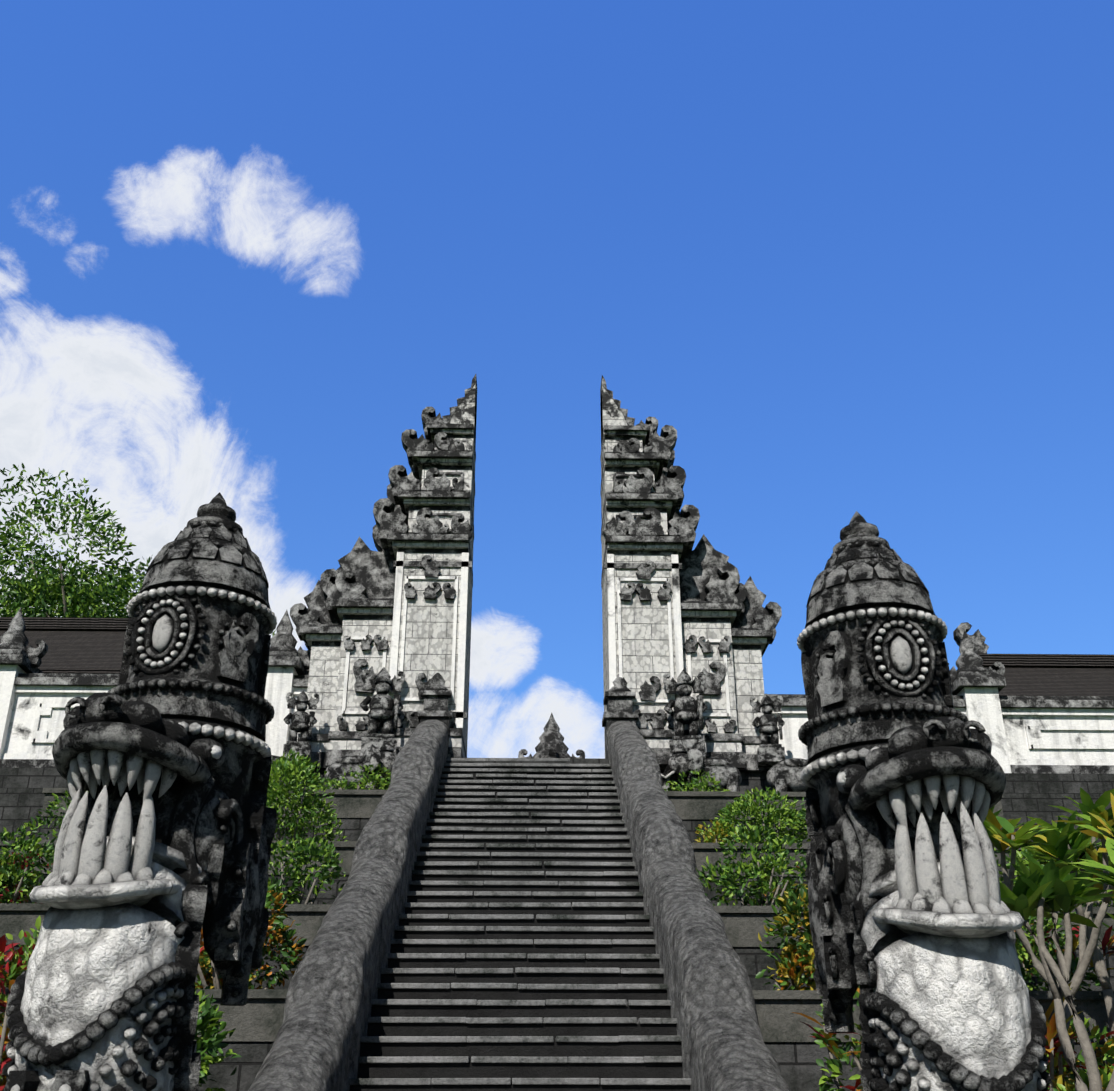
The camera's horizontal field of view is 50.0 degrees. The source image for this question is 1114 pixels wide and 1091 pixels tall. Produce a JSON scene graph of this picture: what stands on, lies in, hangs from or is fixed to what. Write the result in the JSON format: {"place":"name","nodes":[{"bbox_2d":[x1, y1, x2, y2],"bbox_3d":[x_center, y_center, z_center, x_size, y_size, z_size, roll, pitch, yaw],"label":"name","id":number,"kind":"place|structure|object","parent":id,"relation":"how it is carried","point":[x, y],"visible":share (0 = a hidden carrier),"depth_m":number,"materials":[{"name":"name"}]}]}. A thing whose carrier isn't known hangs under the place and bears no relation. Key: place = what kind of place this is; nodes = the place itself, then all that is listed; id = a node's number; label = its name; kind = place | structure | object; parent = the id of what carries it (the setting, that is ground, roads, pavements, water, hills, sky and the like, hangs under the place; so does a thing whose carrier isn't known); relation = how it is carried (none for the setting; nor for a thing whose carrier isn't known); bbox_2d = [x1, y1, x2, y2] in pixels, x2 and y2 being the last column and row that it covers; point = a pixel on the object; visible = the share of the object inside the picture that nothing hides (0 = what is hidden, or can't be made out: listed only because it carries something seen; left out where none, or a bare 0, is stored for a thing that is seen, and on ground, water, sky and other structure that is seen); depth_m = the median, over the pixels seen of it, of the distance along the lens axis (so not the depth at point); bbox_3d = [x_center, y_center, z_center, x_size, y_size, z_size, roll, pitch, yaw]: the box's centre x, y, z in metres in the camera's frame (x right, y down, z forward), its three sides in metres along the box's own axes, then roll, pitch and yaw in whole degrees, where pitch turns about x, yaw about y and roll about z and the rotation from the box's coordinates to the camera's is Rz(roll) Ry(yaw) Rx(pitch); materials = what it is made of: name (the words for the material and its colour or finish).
{"place":"outdoors","nodes":[
{"label":"outdoors","id":0,"kind":"place"},
{"bbox_2d":[0,617,308,673],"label":"roof","id":1,"kind":"structure","parent":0,"point":[83,645],"depth_m":25.16,"materials":[{"name":"grey tile"}]},
{"bbox_2d":[0,608,310,767],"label":"boundary wall","id":2,"kind":"structure","parent":0,"point":[34,699],"depth_m":21.64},
{"bbox_2d":[0,788,1113,1090],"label":"side terraces","id":3,"kind":"object","parent":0,"point":[792,1046],"visible":0.04,"depth_m":12.32,"materials":[{"name":"stone"}]},
{"bbox_2d":[0,1015,10,1090],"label":"yellow croton","id":4,"kind":"object","parent":3,"relation":"on","point":[4,1057],"visible":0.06,"depth_m":8.33,"materials":[{"name":"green plant"}]},
{"bbox_2d":[0,934,18,1090],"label":"red cordyline","id":5,"kind":"object","parent":3,"relation":"on","point":[3,948],"visible":0.21,"depth_m":8.19,"materials":[{"name":"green plant"}]},
{"bbox_2d":[0,915,40,1076],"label":"tall shrub","id":6,"kind":"object","parent":3,"relation":"on","point":[16,968],"visible":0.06,"depth_m":8.81,"materials":[{"name":"green plant"}]},
{"bbox_2d":[0,842,54,902],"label":"terrace hedge","id":7,"kind":"object","parent":3,"relation":"on","point":[5,893],"visible":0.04,"depth_m":12.80,"materials":[{"name":"green plant"}]},
{"bbox_2d":[0,827,55,902],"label":"shrub","id":8,"kind":"object","parent":3,"relation":"on","point":[10,871],"visible":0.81,"depth_m":12.73,"materials":[{"name":"green plant"}]},
{"bbox_2d":[15,790,88,839],"bbox_3d":[-6.092,3.685,15.659,1.925,1.093,1.166,1,-25,-1],"label":"shrub","id":9,"kind":"object","parent":3,"relation":"on","point":[39,820],"visible":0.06,"depth_m":15.55,"materials":[{"name":"green plant"}]},
{"bbox_2d":[196,929,208,987],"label":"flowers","id":10,"kind":"object","parent":3,"relation":"on","point":[202,948],"depth_m":10.19,"materials":[{"name":"orange plant"}]},
{"bbox_2d":[194,988,240,1090],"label":"shrub","id":11,"kind":"object","parent":3,"relation":"on","point":[209,1043],"visible":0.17,"depth_m":8.56,"materials":[{"name":"green plant"}]},
{"bbox_2d":[195,951,273,988],"bbox_3d":[-2.930,3.897,10.767,0.730,0.793,0.688,19,-31,-34],"label":"yellow croton","id":12,"kind":"object","parent":3,"relation":"on","point":[207,980],"visible":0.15,"depth_m":10.74,"materials":[{"name":"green plant"}]},
{"bbox_2d":[194,884,306,988],"bbox_3d":[-2.941,3.599,10.740,1.333,1.289,1.037,1,-25,-1],"label":"shrub","id":13,"kind":"object","parent":3,"relation":"on","point":[280,934],"visible":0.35,"depth_m":10.81,"materials":[{"name":"green plant"}]},
{"bbox_2d":[271,755,289,788],"bbox_3d":[-4.740,3.737,19.043,1.417,1.311,0.781,1,-25,-1],"label":"elephant statue","id":14,"kind":"object","parent":3,"relation":"on","point":[275,757],"visible":0.06,"depth_m":18.94,"materials":[{"name":"grey stone"}]},
{"bbox_2d":[279,886,305,903],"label":"shrub","id":15,"kind":"object","parent":3,"relation":"on","point":[293,896],"visible":0.1,"depth_m":13.13,"materials":[{"name":"green plant"}]},
{"bbox_2d":[267,833,345,903],"bbox_3d":[-2.866,3.687,13.034,1.230,1.095,0.966,1,-25,-1],"label":"shrub","id":16,"kind":"object","parent":3,"relation":"on","point":[301,847],"visible":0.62,"depth_m":13.00,"materials":[{"name":"green plant"}]},
{"bbox_2d":[266,749,347,840],"bbox_3d":[-3.578,3.597,16.122,1.456,1.773,1.364,-22,-33,39],"label":"round shrub","id":17,"kind":"object","parent":3,"relation":"on","point":[290,772],"visible":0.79,"depth_m":16.03,"materials":[{"name":"green plant"}]},
{"bbox_2d":[320,764,390,789],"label":"shrub","id":18,"kind":"object","parent":3,"relation":"on","point":[381,783],"visible":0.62,"depth_m":18.33,"materials":[{"name":"green plant"}]},
{"bbox_2d":[324,741,396,789],"bbox_3d":[-3.111,3.752,19.075,1.417,1.311,0.781,1,-25,-1],"label":"rock","id":19,"kind":"object","parent":3,"relation":"on","point":[384,755],"visible":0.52,"depth_m":18.95,"materials":[{"name":"grey stone"}]},
{"bbox_2d":[663,769,729,790],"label":"shrub","id":20,"kind":"object","parent":3,"relation":"on","point":[694,784],"visible":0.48,"depth_m":18.26,"materials":[{"name":"green plant"}]},
{"bbox_2d":[661,743,741,791],"bbox_3d":[2.358,3.803,19.184,1.417,1.311,0.781,1,-25,-1],"label":"elephant statue","id":21,"kind":"object","parent":3,"relation":"on","point":[682,758],"visible":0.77,"depth_m":19.07,"materials":[{"name":"grey stone"}]},
{"bbox_2d":[694,819,743,842],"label":"yellow shrub","id":22,"kind":"object","parent":3,"relation":"on","point":[708,834],"visible":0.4,"depth_m":15.81,"materials":[{"name":"green plant"}]},
{"bbox_2d":[712,875,786,905],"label":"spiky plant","id":23,"kind":"object","parent":3,"relation":"on","point":[742,900],"visible":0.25,"depth_m":13.11,"materials":[{"name":"green plant"}]},
{"bbox_2d":[695,823,806,905],"bbox_3d":[2.148,3.636,13.097,1.233,1.236,1.001,8,-26,-18],"label":"shrub","id":24,"kind":"object","parent":3,"relation":"on","point":[780,866],"visible":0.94,"depth_m":12.99,"materials":[{"name":"green plant"}]},
{"bbox_2d":[713,787,810,842],"bbox_3d":[2.844,3.823,16.071,1.599,1.130,1.236,1,-25,-1],"label":"round shrub","id":25,"kind":"object","parent":3,"relation":"on","point":[772,817],"visible":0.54,"depth_m":16.05,"materials":[{"name":"green plant"}]},
{"bbox_2d":[754,862,807,905],"bbox_3d":[2.671,3.972,13.558,1.101,0.869,0.777,1,-25,-1],"label":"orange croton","id":26,"kind":"object","parent":3,"relation":"on","point":[789,884],"visible":0.02,"depth_m":13.54,"materials":[{"name":"green plant"}]},
{"bbox_2d":[755,885,814,989],"bbox_3d":[2.438,3.646,10.702,1.271,1.254,1.065,-15,-29,29],"label":"shrub","id":27,"kind":"object","parent":3,"relation":"on","point":[788,907],"visible":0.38,"depth_m":10.79,"materials":[{"name":"green plant"}]},
{"bbox_2d":[767,758,807,791],"bbox_3d":[3.987,3.818,19.217,1.417,1.311,0.781,1,-25,-1],"label":"elephant statue","id":28,"kind":"object","parent":3,"relation":"on","point":[784,775],"visible":0.17,"depth_m":19.06,"materials":[{"name":"grey stone"}]},
{"bbox_2d":[772,806,808,842],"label":"terrace hedge","id":29,"kind":"object","parent":3,"relation":"on","point":[798,819],"visible":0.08,"depth_m":15.84,"materials":[{"name":"green plant"}]},
{"bbox_2d":[775,935,815,989],"bbox_3d":[2.302,3.962,10.886,0.719,0.809,0.680,1,-25,-1],"label":"croton","id":30,"kind":"object","parent":3,"relation":"on","point":[789,969],"visible":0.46,"depth_m":10.80,"materials":[{"name":"green plant"}]},
{"bbox_2d":[781,908,814,974],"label":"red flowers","id":31,"kind":"object","parent":3,"relation":"on","point":[806,914],"visible":0.08,"depth_m":11.13,"materials":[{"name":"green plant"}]},
{"bbox_2d":[794,864,806,888],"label":"shrub","id":32,"kind":"object","parent":3,"relation":"on","point":[797,886],"depth_m":13.17,"materials":[{"name":"green plant"}]},
{"bbox_2d":[811,985,861,1090],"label":"shrub","id":33,"kind":"object","parent":3,"relation":"on","point":[833,1065],"visible":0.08,"depth_m":8.63,"materials":[{"name":"green plant"}]},
{"bbox_2d":[792,988,1079,1090],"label":"croton","id":34,"kind":"object","parent":3,"relation":"on","point":[1052,1032],"visible":0.19,"depth_m":8.45,"materials":[{"name":"green plant"}]},
{"bbox_2d":[983,792,1113,1080],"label":"frangipani","id":35,"kind":"object","parent":3,"relation":"on","point":[1100,826],"visible":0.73,"depth_m":9.47,"materials":[{"name":"green plant"}]},
{"bbox_2d":[994,845,1113,906],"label":"terrace hedge","id":36,"kind":"object","parent":3,"relation":"on","point":[999,865],"visible":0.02,"depth_m":13.03,"materials":[{"name":"green plant"}]},
{"bbox_2d":[995,833,1113,906],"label":"shrub","id":37,"kind":"object","parent":3,"relation":"on","point":[1019,854],"visible":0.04,"depth_m":13.05,"materials":[{"name":"green plant"}]},
{"bbox_2d":[1015,908,1100,990],"bbox_3d":[3.971,3.807,11.060,2.115,1.124,1.339,1,-25,-1],"label":"shrub","id":38,"kind":"object","parent":3,"relation":"on","point":[1020,949],"visible":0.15,"depth_m":10.91,"materials":[{"name":"green plant"}]},
{"bbox_2d":[1014,920,1113,990],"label":"shrub","id":39,"kind":"object","parent":3,"relation":"on","point":[1107,942],"visible":0.12,"depth_m":11.06,"materials":[{"name":"green plant"}]},
{"bbox_2d":[1044,982,1086,1088],"bbox_3d":[3.137,3.801,8.762,1.270,1.023,1.537,1,-25,-1],"label":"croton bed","id":40,"kind":"object","parent":3,"relation":"on","point":[1058,1059],"visible":0.04,"depth_m":8.36,"materials":[{"name":"green plant"}]},
{"bbox_2d":[1024,787,1113,1037],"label":"frangipani","id":41,"kind":"object","parent":3,"relation":"on","point":[1077,839],"visible":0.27,"depth_m":10.21,"materials":[{"name":"green plant"}]},
{"bbox_2d":[1045,1017,1113,1088],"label":"shrub","id":42,"kind":"object","parent":3,"relation":"on","point":[1096,1034],"visible":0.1,"depth_m":8.51,"materials":[{"name":"green plant"}]},
{"bbox_2d":[1091,1031,1113,1074],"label":"shrub","id":43,"kind":"object","parent":3,"relation":"on","point":[1108,1034],"visible":0.23,"depth_m":8.92,"materials":[{"name":"green plant"}]},
{"bbox_2d":[1093,912,1113,945],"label":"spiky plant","id":44,"kind":"object","parent":3,"relation":"on","point":[1111,916],"visible":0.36,"depth_m":11.60,"materials":[{"name":"green plant"}]},
{"bbox_2d":[0,758,1113,906],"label":"retaining wall","id":45,"kind":"structure","parent":0,"point":[1025,795],"depth_m":20.39,"materials":[{"name":"stone"}]},
{"bbox_2d":[0,463,275,635],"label":"tree","id":46,"kind":"object","parent":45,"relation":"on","point":[59,590],"visible":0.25,"depth_m":50.10,"materials":[{"name":"green plant"}]},
{"bbox_2d":[283,690,318,765],"bbox_3d":[-4.453,3.119,20.718,0.579,1.287,0.456,4,-25,-8],"label":"guardian statue","id":47,"kind":"object","parent":45,"relation":"on","point":[300,718],"visible":0.98,"depth_m":20.64,"materials":[{"name":"grey stone"}]},
{"bbox_2d":[360,667,404,756],"bbox_3d":[-3.051,2.904,20.742,0.763,1.697,0.602,4,-25,-8],"label":"guardian statue","id":48,"kind":"object","parent":45,"relation":"on","point":[382,703],"visible":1,"depth_m":20.65,"materials":[{"name":"grey stone"}]},
{"bbox_2d":[290,374,476,768],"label":"split gate","id":49,"kind":"structure","parent":45,"relation":"on","point":[400,599],"depth_m":22.03,"materials":[{"name":"grey stone"}]},
{"bbox_2d":[518,713,584,757],"bbox_3d":[-0.140,6.374,31.168,1.900,4.220,1.900,1,-25,-1],"label":"shrine","id":50,"kind":"object","parent":45,"relation":"on","point":[551,744],"visible":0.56,"depth_m":31.43,"materials":[{"name":"grey stone"}]},
{"bbox_2d":[663,669,706,758],"bbox_3d":[2.248,2.953,20.847,0.763,1.697,0.602,-3,-25,6],"label":"guardian statue","id":51,"kind":"object","parent":45,"relation":"on","point":[685,706],"visible":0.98,"depth_m":20.74,"materials":[{"name":"grey stone"}]},
{"bbox_2d":[600,376,781,771],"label":"split gate","id":52,"kind":"structure","parent":45,"relation":"on","point":[674,604],"depth_m":22.11,"materials":[{"name":"grey stone"}]},
{"bbox_2d":[750,694,784,767],"bbox_3d":[3.695,3.194,20.880,0.579,1.287,0.456,-3,-25,6],"label":"guardian statue","id":53,"kind":"object","parent":45,"relation":"on","point":[771,754],"visible":1,"depth_m":20.76,"materials":[{"name":"grey stone"}]},
{"bbox_2d":[0,0,1113,758],"label":"sky","id":54,"kind":"structure","parent":0,"point":[857,255],"materials":[{"name":"blue"}]},
{"bbox_2d":[767,629,1113,773],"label":"boundary wall","id":55,"kind":"structure","parent":0,"point":[1054,734],"depth_m":21.79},
{"bbox_2d":[953,622,1113,695],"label":"roof","id":56,"kind":"structure","parent":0,"point":[1058,675],"depth_m":25.59,"materials":[{"name":"grey tile"}]},
{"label":"paved courtyard","id":57,"kind":"structure","parent":0,"visible":0},
{"bbox_2d":[2,492,276,1090],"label":"naga statue","id":58,"kind":"object","parent":57,"relation":"on","point":[161,752],"visible":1,"depth_m":5.86,"materials":[{"name":"grey stone"}]},
{"bbox_2d":[248,673,452,1090],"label":"balustrade","id":59,"kind":"object","parent":57,"relation":"on","point":[332,992],"visible":0.96,"depth_m":11.09,"materials":[{"name":"grey stone"}]},
{"bbox_2d":[349,758,690,1090],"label":"stair flight","id":60,"kind":"object","parent":57,"relation":"on","point":[523,955],"visible":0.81,"depth_m":12.12,"materials":[{"name":"grey stone"}]},
{"bbox_2d":[602,674,790,1090],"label":"balustrade","id":61,"kind":"object","parent":57,"relation":"on","point":[714,1013],"visible":0.94,"depth_m":11.16,"materials":[{"name":"grey stone"}]},
{"bbox_2d":[797,511,1050,1090],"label":"naga statue","id":62,"kind":"object","parent":57,"relation":"on","point":[915,921],"visible":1,"depth_m":5.80,"materials":[{"name":"grey stone"}]},
{"bbox_2d":[999,837,1113,1090],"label":"frangipani","id":63,"kind":"object","parent":57,"relation":"on","point":[1047,888],"visible":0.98,"depth_m":8.29,"materials":[{"name":"green plant"}]},
{"bbox_2d":[1051,1063,1113,1090],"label":"shrub","id":64,"kind":"object","parent":57,"relation":"on","point":[1070,1085],"visible":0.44,"depth_m":7.90,"materials":[{"name":"green plant"}]}
]}

